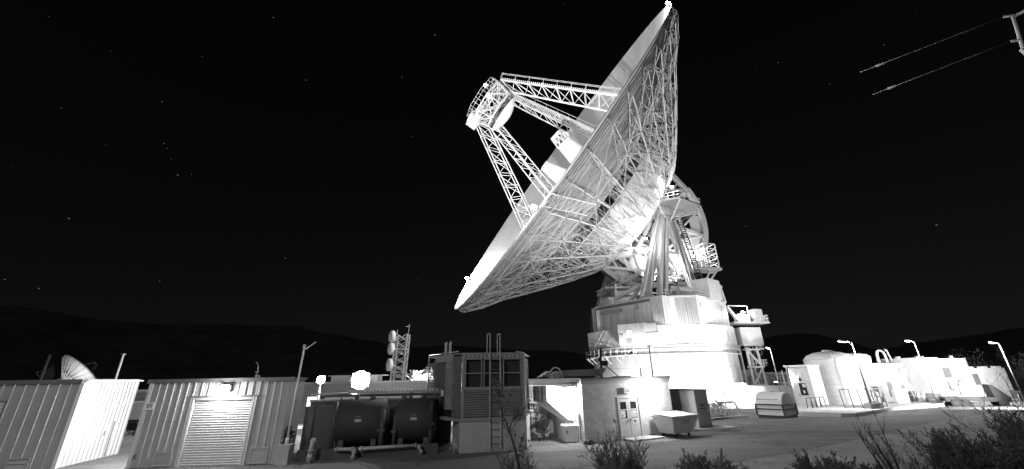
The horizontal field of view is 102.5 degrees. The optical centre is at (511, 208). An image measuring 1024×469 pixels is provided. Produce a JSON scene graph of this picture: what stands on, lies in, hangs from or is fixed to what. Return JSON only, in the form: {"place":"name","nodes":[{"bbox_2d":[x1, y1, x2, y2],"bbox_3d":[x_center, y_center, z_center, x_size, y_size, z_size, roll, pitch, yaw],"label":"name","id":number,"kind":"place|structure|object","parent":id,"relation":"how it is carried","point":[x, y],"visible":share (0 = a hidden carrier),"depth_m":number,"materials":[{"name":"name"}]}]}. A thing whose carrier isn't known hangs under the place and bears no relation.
{"place":"outdoors","nodes":[
{"label":"outdoors","id":0,"kind":"place"},
{"bbox_2d":[0,305,539,389],"bbox_3d":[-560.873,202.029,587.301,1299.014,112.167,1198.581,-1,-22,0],"label":"hills","id":1,"kind":"structure","parent":0,"point":[31,339],"depth_m":469.81,"materials":[{"name":"black"}]},
{"bbox_2d":[0,0,1023,355],"label":"sky","id":2,"kind":"structure","parent":0,"point":[842,209],"materials":[{"name":"black"}]},
{"bbox_2d":[57,371,1023,468],"bbox_3d":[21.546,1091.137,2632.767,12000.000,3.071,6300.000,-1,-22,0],"label":"ground","id":3,"kind":"structure","parent":0,"point":[858,449],"depth_m":19.84,"materials":[{"name":"concrete"}]},
{"bbox_2d":[36,364,54,379],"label":"dish","id":4,"kind":"object","parent":3,"relation":"on","point":[48,375],"visible":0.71,"depth_m":321.40,"materials":[{"name":"black metal"}]},
{"bbox_2d":[39,355,51,379],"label":"dark mast","id":5,"kind":"object","parent":3,"relation":"on","point":[45,367],"visible":0.23,"depth_m":61.99,"materials":[{"name":"metal"}]},
{"bbox_2d":[0,379,143,468],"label":"metal shed","id":6,"kind":"structure","parent":3,"relation":"on","point":[51,424],"depth_m":18.29,"materials":[{"name":"paint"}]},
{"bbox_2d":[0,402,6,418],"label":"roller door","id":7,"kind":"structure","parent":6,"relation":"in","point":[2,404],"depth_m":17.88,"materials":[{"name":"grey metal"}]},
{"bbox_2d":[57,355,97,379],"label":"dish","id":8,"kind":"object","parent":3,"relation":"on","point":[74,368],"visible":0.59,"depth_m":275.96,"materials":[{"name":"white metal"}]},
{"bbox_2d":[114,354,124,378],"bbox_3d":[-35.883,16.408,36.794,0.260,6.495,0.260,-1,-22,0],"label":"mast pole","id":9,"kind":"object","parent":3,"relation":"on","point":[118,369],"visible":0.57,"depth_m":37.54,"materials":[{"name":"metal"}]},
{"bbox_2d":[126,401,144,430],"bbox_3d":[-32.550,17.517,34.554,3.800,2.300,1.900,3,-23,-9],"label":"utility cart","id":10,"kind":"object","parent":3,"relation":"on","point":[134,416],"visible":0.11,"depth_m":34.02,"materials":[{"name":"white paint"}]},
{"bbox_2d":[134,390,147,401],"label":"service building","id":11,"kind":"structure","parent":3,"relation":"on","point":[140,395],"depth_m":43.99,"materials":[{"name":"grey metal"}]},
{"bbox_2d":[125,377,307,468],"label":"metal shed","id":12,"kind":"structure","parent":3,"relation":"on","point":[195,422],"depth_m":18.10,"materials":[{"name":"paint"}]},
{"bbox_2d":[179,399,252,466],"bbox_3d":[-12.885,9.671,18.068,2.620,2.800,0.114,0,-22,-3],"label":"roller door","id":13,"kind":"structure","parent":12,"relation":"in","point":[217,429],"depth_m":17.96,"materials":[{"name":"grey metal"}]},
{"bbox_2d":[218,384,232,391],"bbox_3d":[-12.858,8.038,18.424,0.460,0.330,0.240,0,-22,-3],"label":"wall lamp","id":14,"kind":"object","parent":12,"relation":"attached to","point":[225,387],"visible":1,"depth_m":18.34,"materials":[{"name":"white paint"}]},
{"bbox_2d":[282,426,295,442],"bbox_3d":[-10.165,10.403,18.308,0.801,1.375,0.821,9,-25,-24],"label":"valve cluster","id":15,"kind":"object","parent":3,"relation":"on","point":[290,435],"visible":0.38,"depth_m":18.36,"materials":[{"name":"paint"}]},
{"bbox_2d":[275,342,315,464],"bbox_3d":[-9.674,8.593,18.494,0.796,5.000,0.440,-1,-22,0],"label":"light pole","id":16,"kind":"object","parent":3,"relation":"on","point":[284,453],"visible":0.99,"depth_m":17.72,"materials":[{"name":"metal"}]},
{"bbox_2d":[306,438,315,463],"bbox_3d":[-8.724,10.488,17.833,0.295,0.960,0.295,-1,-22,0],"label":"pipe","id":17,"kind":"object","parent":3,"relation":"on","point":[309,457],"visible":1,"depth_m":17.74,"materials":[{"name":"grey metal"}]},
{"bbox_2d":[299,405,338,449],"bbox_3d":[-9.434,11.160,20.891,2.040,2.080,1.040,1,-23,-6],"label":"machine cabinet","id":18,"kind":"object","parent":3,"relation":"on","point":[317,421],"visible":0.54,"depth_m":20.44,"materials":[{"name":"metal"}]},
{"bbox_2d":[317,376,325,398],"bbox_3d":[-18.253,17.957,38.732,0.752,4.169,0.574,5,-23,-15],"label":"floodlight","id":19,"kind":"object","parent":3,"relation":"on","point":[320,380],"visible":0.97,"depth_m":39.15,"materials":[{"name":"paint"}]},
{"bbox_2d":[328,402,338,447],"bbox_3d":[-8.643,10.585,19.826,0.400,2.300,0.400,-1,-22,0],"label":"riser post","id":20,"kind":"object","parent":3,"relation":"on","point":[332,426],"visible":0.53,"depth_m":19.73,"materials":[{"name":"metal"}]},
{"bbox_2d":[334,446,356,459],"bbox_3d":[-7.460,10.932,18.390,1.072,0.543,0.268,-6,-23,11],"label":"pipe","id":21,"kind":"object","parent":3,"relation":"on","point":[352,449],"visible":1,"depth_m":18.38,"materials":[{"name":"grey metal"}]},
{"bbox_2d":[351,371,369,389],"bbox_3d":[-14.290,16.242,38.883,1.613,1.709,1.205,4,-23,-13],"label":"floodlight","id":22,"kind":"object","parent":3,"relation":"on","point":[360,380],"visible":0.97,"depth_m":38.42,"materials":[{"name":"paint"}]},
{"bbox_2d":[334,394,389,446],"bbox_3d":[-7.538,10.755,20.710,2.500,2.620,1.980,1,-23,-6],"label":"storage tank","id":23,"kind":"object","parent":3,"relation":"on","point":[357,420],"visible":0.93,"depth_m":19.94,"materials":[{"name":"metal"}]},
{"bbox_2d":[298,375,432,422],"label":"long building","id":24,"kind":"structure","parent":3,"relation":"on","point":[340,383],"depth_m":44.15,"materials":[{"name":"grey metal"}]},
{"bbox_2d":[306,396,317,406],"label":"pipe","id":25,"kind":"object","parent":24,"relation":"in","point":[309,398],"depth_m":43.59,"materials":[{"name":"grey metal"}]},
{"bbox_2d":[296,443,437,460],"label":"containment wall","id":26,"kind":"structure","parent":3,"relation":"on","point":[331,453],"depth_m":18.88,"materials":[{"name":"paint"}]},
{"bbox_2d":[325,393,420,399],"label":"canopy roof","id":27,"kind":"structure","parent":3,"relation":"on","point":[388,397],"depth_m":34.22,"materials":[{"name":"white paint"}]},
{"bbox_2d":[310,388,441,446],"bbox_3d":[-7.075,10.959,21.510,7.106,2.839,1.271,1,-23,-6],"label":"pipe rack","id":28,"kind":"object","parent":3,"relation":"on","point":[404,393],"visible":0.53,"depth_m":22.13,"materials":[{"name":"metal"}]},
{"bbox_2d":[310,399,450,446],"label":"screen wall","id":29,"kind":"structure","parent":3,"relation":"on","point":[445,431],"depth_m":22.59,"materials":[{"name":"paint"}]},
{"bbox_2d":[377,410,386,445],"bbox_3d":[-6.240,10.684,19.657,0.400,1.900,0.400,-1,-22,0],"label":"riser post","id":30,"kind":"object","parent":3,"relation":"on","point":[381,429],"visible":0.63,"depth_m":19.64,"materials":[{"name":"metal"}]},
{"bbox_2d":[358,443,422,454],"bbox_3d":[-5.507,11.045,18.788,2.891,0.509,0.223,6,-23,-16],"label":"pipe","id":31,"kind":"object","parent":3,"relation":"on","point":[415,445],"visible":1,"depth_m":18.81,"materials":[{"name":"grey metal"}]},
{"bbox_2d":[391,414,396,444],"bbox_3d":[-5.736,10.919,19.989,0.400,1.700,0.400,-1,-22,0],"label":"riser post","id":32,"kind":"object","parent":3,"relation":"on","point":[394,431],"visible":0.58,"depth_m":19.93,"materials":[{"name":"metal"}]},
{"bbox_2d":[386,324,410,380],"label":"lattice tower","id":33,"kind":"structure","parent":3,"relation":"on","point":[391,349],"depth_m":51.70,"materials":[{"name":"metal"}]},
{"bbox_2d":[395,393,436,444],"bbox_3d":[-4.936,10.857,21.079,2.100,2.620,1.980,1,-23,-6],"label":"storage tank","id":34,"kind":"object","parent":3,"relation":"on","point":[416,418],"visible":0.84,"depth_m":20.32,"materials":[{"name":"metal"}]},
{"bbox_2d":[406,366,432,379],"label":"shrub","id":35,"kind":"object","parent":3,"relation":"on","point":[414,375],"visible":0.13,"depth_m":64.09,"materials":[{"name":"white plant"}]},
{"bbox_2d":[428,402,433,442],"bbox_3d":[-4.038,10.770,20.362,0.400,2.200,0.400,-1,-22,0],"label":"riser post","id":36,"kind":"object","parent":3,"relation":"on","point":[430,431],"visible":0.53,"depth_m":20.21,"materials":[{"name":"metal"}]},
{"bbox_2d":[426,351,532,453],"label":"building","id":37,"kind":"structure","parent":3,"relation":"on","point":[462,382],"depth_m":20.76,"materials":[{"name":"metal"}]},
{"bbox_2d":[487,333,500,448],"bbox_3d":[-0.923,8.979,20.590,0.717,5.270,0.249,3,-23,-11],"label":"ladder","id":38,"kind":"object","parent":37,"relation":"attached to","point":[493,402],"depth_m":20.06,"materials":[{"name":"grey metal"}]},
{"bbox_2d":[486,375,539,468],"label":"shrub","id":39,"kind":"object","parent":3,"relation":"on","point":[516,455],"visible":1,"depth_m":11.44,"materials":[{"name":"grey plant"}]},
{"bbox_2d":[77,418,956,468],"bbox_3d":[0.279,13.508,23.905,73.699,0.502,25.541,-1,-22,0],"label":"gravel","id":40,"kind":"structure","parent":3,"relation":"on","point":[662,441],"depth_m":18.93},
{"bbox_2d":[529,402,543,437],"bbox_3d":[0.647,12.896,25.284,1.170,1.860,3.520,11,-25,-27],"label":"pipe manifold","id":41,"kind":"object","parent":3,"relation":"on","point":[536,406],"visible":0.34,"depth_m":24.81,"materials":[{"name":"white metal"}]},
{"bbox_2d":[530,408,551,440],"bbox_3d":[1.307,12.036,22.976,2.008,1.777,1.188,-1,-22,0],"label":"shrub","id":42,"kind":"object","parent":3,"relation":"on","point":[539,424],"visible":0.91,"depth_m":22.82,"materials":[{"name":"grey plant"}]},
{"bbox_2d":[560,423,578,442],"bbox_3d":[3.141,12.154,22.274,0.880,0.880,0.720,2,-23,-7],"label":"lidded bin","id":43,"kind":"object","parent":3,"relation":"on","point":[569,432],"visible":0.98,"depth_m":22.03,"materials":[{"name":"white paint"}]},
{"bbox_2d":[529,376,672,442],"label":"block building","id":44,"kind":"structure","parent":3,"relation":"on","point":[600,400],"depth_m":23.30,"materials":[{"name":"white concrete"}]},
{"bbox_2d":[532,386,572,419],"bbox_3d":[2.280,11.129,23.602,1.150,1.780,2.400,11,-25,-27],"label":"intake hood","id":45,"kind":"object","parent":44,"relation":"attached to","point":[549,398],"visible":0.97,"depth_m":23.41,"materials":[{"name":"white paint"}]},
{"bbox_2d":[529,382,576,386],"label":"roof beam","id":46,"kind":"structure","parent":44,"relation":"attached to","point":[563,384],"depth_m":23.65,"materials":[{"name":"metal"}]},
{"bbox_2d":[548,411,558,438],"bbox_3d":[2.392,12.363,24.078,0.100,1.860,1.100,11,-25,-27],"label":"side door","id":47,"kind":"structure","parent":44,"relation":"attached to","point":[553,429],"depth_m":23.90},
{"bbox_2d":[549,367,562,377],"bbox_3d":[2.807,10.456,26.278,0.661,0.656,0.658,20,-30,-41],"label":"roof vent","id":48,"kind":"object","parent":44,"relation":"on","point":[555,375],"visible":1,"depth_m":26.06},
{"bbox_2d":[577,392,580,440],"bbox_3d":[3.593,11.072,22.244,0.110,2.600,0.160,11,-25,-27],"label":"conduit run","id":49,"kind":"object","parent":44,"relation":"attached to","point":[578,415],"visible":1,"depth_m":22.12,"materials":[{"name":"grey metal"}]},
{"bbox_2d":[538,348,630,376],"bbox_3d":[4.779,10.493,27.969,6.100,1.929,1.535,2,-23,-7],"label":"roof duct","id":50,"kind":"object","parent":44,"relation":"on","point":[588,372],"visible":0.79,"depth_m":27.19,"materials":[{"name":"metal"}]},
{"bbox_2d":[618,398,631,437],"bbox_3d":[6.357,11.788,23.165,0.748,2.020,0.130,11,-25,-27],"label":"door","id":51,"kind":"structure","parent":44,"relation":"in","point":[623,402],"depth_m":23.19,"materials":[{"name":"white metal"}]},
{"bbox_2d":[627,397,641,436],"bbox_3d":[7.033,11.922,23.520,0.748,2.020,0.130,11,-25,-27],"label":"door","id":52,"kind":"structure","parent":44,"relation":"in","point":[635,424],"depth_m":23.52,"materials":[{"name":"white metal"}]},
{"bbox_2d":[579,429,649,468],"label":"shrub","id":53,"kind":"object","parent":3,"relation":"on","point":[615,461],"visible":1,"depth_m":11.29,"materials":[{"name":"black plant"}]},
{"bbox_2d":[621,435,665,441],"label":"step","id":54,"kind":"structure","parent":3,"relation":"on","point":[649,437],"depth_m":22.41,"materials":[{"name":"concrete"}]},
{"bbox_2d":[585,347,754,408],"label":"pedestal","id":55,"kind":"object","parent":3,"relation":"on","point":[716,374],"visible":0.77,"depth_m":65.12,"materials":[{"name":"paint"}]},
{"bbox_2d":[455,1,740,356],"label":"dish antenna","id":56,"kind":"object","parent":55,"relation":"on","point":[594,197],"visible":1,"depth_m":72.23,"materials":[{"name":"paint"}]},
{"bbox_2d":[617,322,652,346],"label":"equipment box","id":57,"kind":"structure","parent":56,"relation":"in","point":[634,334],"depth_m":65.37,"materials":[{"name":"white paint"}]},
{"bbox_2d":[650,410,698,437],"bbox_3d":[9.525,12.403,23.699,2.500,1.234,1.560,12,-26,-28],"label":"dumpster","id":58,"kind":"object","parent":3,"relation":"on","point":[675,422],"visible":1,"depth_m":23.31,"materials":[{"name":"white paint"}]},
{"bbox_2d":[673,447,739,468],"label":"shrub","id":59,"kind":"object","parent":3,"relation":"on","point":[695,464],"visible":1,"depth_m":10.88,"materials":[{"name":"black plant"}]},
{"bbox_2d":[694,424,737,430],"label":"cabinet slab","id":60,"kind":"structure","parent":3,"relation":"on","point":[719,427],"depth_m":26.11,"materials":[{"name":"concrete"}]},
{"bbox_2d":[669,388,682,410],"bbox_3d":[11.471,14.059,29.206,2.600,2.300,1.930,6,-23,-16],"label":"metal cabinet","id":61,"kind":"object","parent":60,"relation":"on","point":[675,399],"visible":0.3,"depth_m":28.48,"materials":[{"name":"grey metal"}]},
{"bbox_2d":[678,389,712,427],"bbox_3d":[12.198,13.223,27.334,1.080,2.250,1.630,6,-23,-16],"label":"metal cabinet","id":62,"kind":"object","parent":60,"relation":"on","point":[694,401],"visible":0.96,"depth_m":26.85,"materials":[{"name":"grey metal"}]},
{"bbox_2d":[708,399,728,416],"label":"valve manifold","id":63,"kind":"object","parent":3,"relation":"on","point":[714,407],"visible":0.71,"depth_m":40.66,"materials":[{"name":"white metal"}]},
{"bbox_2d":[711,415,748,420],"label":"kerb","id":64,"kind":"structure","parent":3,"relation":"on","point":[728,417],"depth_m":36.46,"materials":[{"name":"concrete"}]},
{"bbox_2d":[720,401,743,414],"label":"bent pipe frame","id":65,"kind":"object","parent":3,"relation":"on","point":[729,402],"visible":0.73,"depth_m":42.87,"materials":[{"name":"grey metal"}]},
{"bbox_2d":[716,453,748,468],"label":"shrub","id":66,"kind":"object","parent":3,"relation":"on","point":[729,462],"visible":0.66,"depth_m":11.40,"materials":[{"name":"black plant"}]},
{"bbox_2d":[741,373,790,385],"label":"chain fence","id":67,"kind":"object","parent":3,"relation":"on","point":[768,380],"visible":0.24,"depth_m":64.54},
{"bbox_2d":[747,385,795,406],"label":"block wall","id":68,"kind":"structure","parent":3,"relation":"on","point":[753,391],"depth_m":61.27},
{"bbox_2d":[765,346,780,391],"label":"street lamp","id":69,"kind":"object","parent":3,"relation":"on","point":[774,367],"visible":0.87,"depth_m":56.23,"materials":[{"name":"metal"}]},
{"bbox_2d":[754,391,798,418],"bbox_3d":[23.652,17.595,36.900,2.700,2.210,2.400,14,-27,-33],"label":"domed wagon","id":70,"kind":"object","parent":3,"relation":"on","point":[776,405],"visible":0.99,"depth_m":36.22,"materials":[{"name":"white paint"}]},
{"bbox_2d":[784,448,858,468],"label":"shrub","id":71,"kind":"object","parent":3,"relation":"on","point":[806,464],"visible":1,"depth_m":10.31,"materials":[{"name":"black plant"}]},
{"bbox_2d":[846,353,883,401],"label":"silo","id":72,"kind":"object","parent":3,"relation":"on","point":[868,371],"visible":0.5,"depth_m":58.07,"materials":[{"name":"white paint"}]},
{"bbox_2d":[853,460,887,468],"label":"shrub","id":73,"kind":"object","parent":3,"relation":"on","point":[862,466],"visible":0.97,"depth_m":10.79,"materials":[{"name":"black plant"}]},
{"bbox_2d":[796,402,948,416],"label":"raised pad","id":74,"kind":"object","parent":3,"relation":"on","point":[840,411],"visible":0.48,"depth_m":41.95,"materials":[{"name":"concrete"}]},
{"bbox_2d":[783,365,828,404],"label":"ribbed hut","id":75,"kind":"object","parent":74,"relation":"on","point":[810,384],"visible":0.81,"depth_m":55.20,"materials":[{"name":"white paint"}]},
{"bbox_2d":[795,381,810,404],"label":"door","id":76,"kind":"structure","parent":75,"relation":"in","point":[802,388],"depth_m":54.93,"materials":[{"name":"white metal"}]},
{"bbox_2d":[801,396,826,407],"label":"frame","id":77,"kind":"object","parent":74,"relation":"on","point":[812,406],"visible":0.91,"depth_m":46.80,"materials":[{"name":"paint"}]},
{"bbox_2d":[803,350,869,404],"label":"silo","id":78,"kind":"object","parent":74,"relation":"on","point":[839,370],"visible":0.72,"depth_m":55.32,"materials":[{"name":"white paint"}]},
{"bbox_2d":[838,340,880,408],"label":"street lamp","id":79,"kind":"object","parent":74,"relation":"on","point":[870,405],"visible":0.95,"depth_m":42.11,"materials":[{"name":"metal"}]},
{"bbox_2d":[838,389,887,407],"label":"guard rail","id":80,"kind":"object","parent":74,"relation":"on","point":[860,398],"visible":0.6,"depth_m":45.48,"materials":[{"name":"metal"}]},
{"bbox_2d":[865,390,885,403],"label":"pump skid","id":81,"kind":"object","parent":74,"relation":"on","point":[874,396],"visible":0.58,"depth_m":55.35,"materials":[{"name":"grey metal"}]},
{"bbox_2d":[873,386,884,401],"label":"control cabinet","id":82,"kind":"object","parent":74,"relation":"on","point":[879,388],"visible":0.66,"depth_m":56.24,"materials":[{"name":"grey metal"}]},
{"bbox_2d":[886,382,899,396],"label":"control cabinet","id":83,"kind":"object","parent":74,"relation":"on","point":[892,386],"visible":0.4,"depth_m":56.66,"materials":[{"name":"grey metal"}]},
{"bbox_2d":[888,389,904,402],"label":"pump skid","id":84,"kind":"object","parent":74,"relation":"on","point":[897,396],"visible":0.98,"depth_m":55.23,"materials":[{"name":"grey metal"}]},
{"bbox_2d":[900,389,911,402],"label":"pump skid","id":85,"kind":"object","parent":74,"relation":"on","point":[905,396],"visible":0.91,"depth_m":55.80,"materials":[{"name":"grey metal"}]},
{"bbox_2d":[900,384,912,390],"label":"control cabinet","id":86,"kind":"object","parent":74,"relation":"on","point":[907,387],"visible":0.53,"depth_m":57.38,"materials":[{"name":"grey metal"}]},
{"bbox_2d":[907,389,927,402],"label":"pump skid","id":87,"kind":"object","parent":74,"relation":"on","point":[913,396],"visible":0.98,"depth_m":56.35,"materials":[{"name":"grey metal"}]},
{"bbox_2d":[904,340,942,402],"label":"street lamp","id":88,"kind":"object","parent":74,"relation":"on","point":[934,400],"visible":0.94,"depth_m":54.42,"materials":[{"name":"metal"}]},
{"bbox_2d":[924,393,943,401],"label":"grey crate","id":89,"kind":"object","parent":74,"relation":"on","point":[930,395],"visible":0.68,"depth_m":55.87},
{"bbox_2d":[851,411,899,468],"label":"shrub","id":90,"kind":"object","parent":3,"relation":"on","point":[875,449],"visible":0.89,"depth_m":10.56,"materials":[{"name":"grey plant"}]},
{"bbox_2d":[870,349,908,401],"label":"plant building","id":91,"kind":"structure","parent":3,"relation":"on","point":[887,371],"depth_m":63.11,"materials":[{"name":"white paint"}]},
{"bbox_2d":[870,430,936,468],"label":"shrub","id":92,"kind":"object","parent":3,"relation":"on","point":[899,459],"visible":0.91,"depth_m":10.21,"materials":[{"name":"black plant"}]},
{"bbox_2d":[876,356,980,401],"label":"building","id":93,"kind":"structure","parent":3,"relation":"on","point":[945,376],"depth_m":62.52,"materials":[{"name":"white paint"}]},
{"bbox_2d":[905,433,955,468],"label":"shrub","id":94,"kind":"object","parent":3,"relation":"on","point":[934,467],"visible":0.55,"depth_m":9.85,"materials":[{"name":"black plant"}]},
{"bbox_2d":[896,420,1023,468],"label":"shrub","id":95,"kind":"object","parent":3,"relation":"on","point":[957,455],"visible":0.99,"depth_m":8.93,"materials":[{"name":"black plant"}]},
{"bbox_2d":[947,347,992,367],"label":"tree","id":96,"kind":"object","parent":3,"relation":"on","point":[975,366],"visible":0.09,"depth_m":72.25,"materials":[{"name":"black plant"}]},
{"bbox_2d":[926,359,1023,452],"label":"shrub","id":97,"kind":"object","parent":3,"relation":"on","point":[998,426],"visible":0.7,"depth_m":9.93,"materials":[{"name":"black plant"}]},
{"bbox_2d":[938,384,1012,406],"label":"flatbed trailer","id":98,"kind":"object","parent":3,"relation":"on","point":[992,391],"visible":0.89,"depth_m":50.20,"materials":[{"name":"metal"}]},
{"bbox_2d":[969,366,1017,399],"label":"white wall","id":99,"kind":"structure","parent":3,"relation":"on","point":[980,373],"depth_m":65.22,"materials":[{"name":"paint"}]},
{"bbox_2d":[978,403,1023,455],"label":"shrub","id":100,"kind":"object","parent":3,"relation":"on","point":[1004,425],"visible":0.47,"depth_m":9.49,"materials":[{"name":"black plant"}]},
{"bbox_2d":[982,347,1023,379],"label":"tree","id":101,"kind":"object","parent":3,"relation":"on","point":[1019,363],"visible":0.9,"depth_m":70.82,"materials":[{"name":"black plant"}]},
{"bbox_2d":[988,341,1023,400],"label":"street lamp","id":102,"kind":"object","parent":3,"relation":"on","point":[1008,366],"visible":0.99,"depth_m":55.59,"materials":[{"name":"metal"}]},
{"bbox_2d":[991,343,1023,427],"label":"shrub","id":103,"kind":"object","parent":3,"relation":"on","point":[1016,385],"visible":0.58,"depth_m":10.26,"materials":[{"name":"black plant"}]},
{"bbox_2d":[1003,10,1023,54],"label":"utility pole","id":104,"kind":"object","parent":3,"relation":"on","point":[1017,31],"visible":1,"depth_m":26.00,"materials":[{"name":"metal"}]},
{"bbox_2d":[864,17,1002,70],"bbox_3d":[29.622,-11.593,29.489,0.056,0.730,7.430,15,-27,-34],"label":"overhead wire","id":105,"kind":"object","parent":104,"relation":"attached to","point":[942,40],"visible":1,"depth_m":28.25,"materials":[{"name":"white steel"}]},
{"bbox_2d":[875,41,1010,93],"bbox_3d":[29.536,-9.655,28.689,0.057,0.639,7.000,13,-26,-30],"label":"overhead wire","id":106,"kind":"object","parent":104,"relation":"attached to","point":[953,63],"visible":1,"depth_m":27.35,"materials":[{"name":"white steel"}]},
{"bbox_2d":[409,345,778,378],"bbox_3d":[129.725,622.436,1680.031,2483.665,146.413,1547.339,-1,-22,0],"label":"hills","id":107,"kind":"structure","parent":0,"point":[540,362],"depth_m":1441.28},
{"bbox_2d":[236,403,1023,468],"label":"road","id":108,"kind":"structure","parent":0,"point":[772,438],"depth_m":19.72,"materials":[{"name":"asphalt"}]},
{"bbox_2d":[726,305,769,385],"bbox_3d":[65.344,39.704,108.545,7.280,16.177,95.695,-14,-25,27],"label":"stair tower","id":109,"kind":"structure","parent":0,"point":[749,336],"depth_m":73.74,"materials":[{"name":"metal"}]},
{"bbox_2d":[741,370,791,385],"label":"railing","id":110,"kind":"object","parent":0,"point":[772,376],"depth_m":84.54,"materials":[{"name":"grey metal"}]},
{"bbox_2d":[737,327,1023,371],"bbox_3d":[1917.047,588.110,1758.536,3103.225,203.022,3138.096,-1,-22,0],"label":"hills","id":111,"kind":"structure","parent":0,"point":[792,349],"depth_m":1507.47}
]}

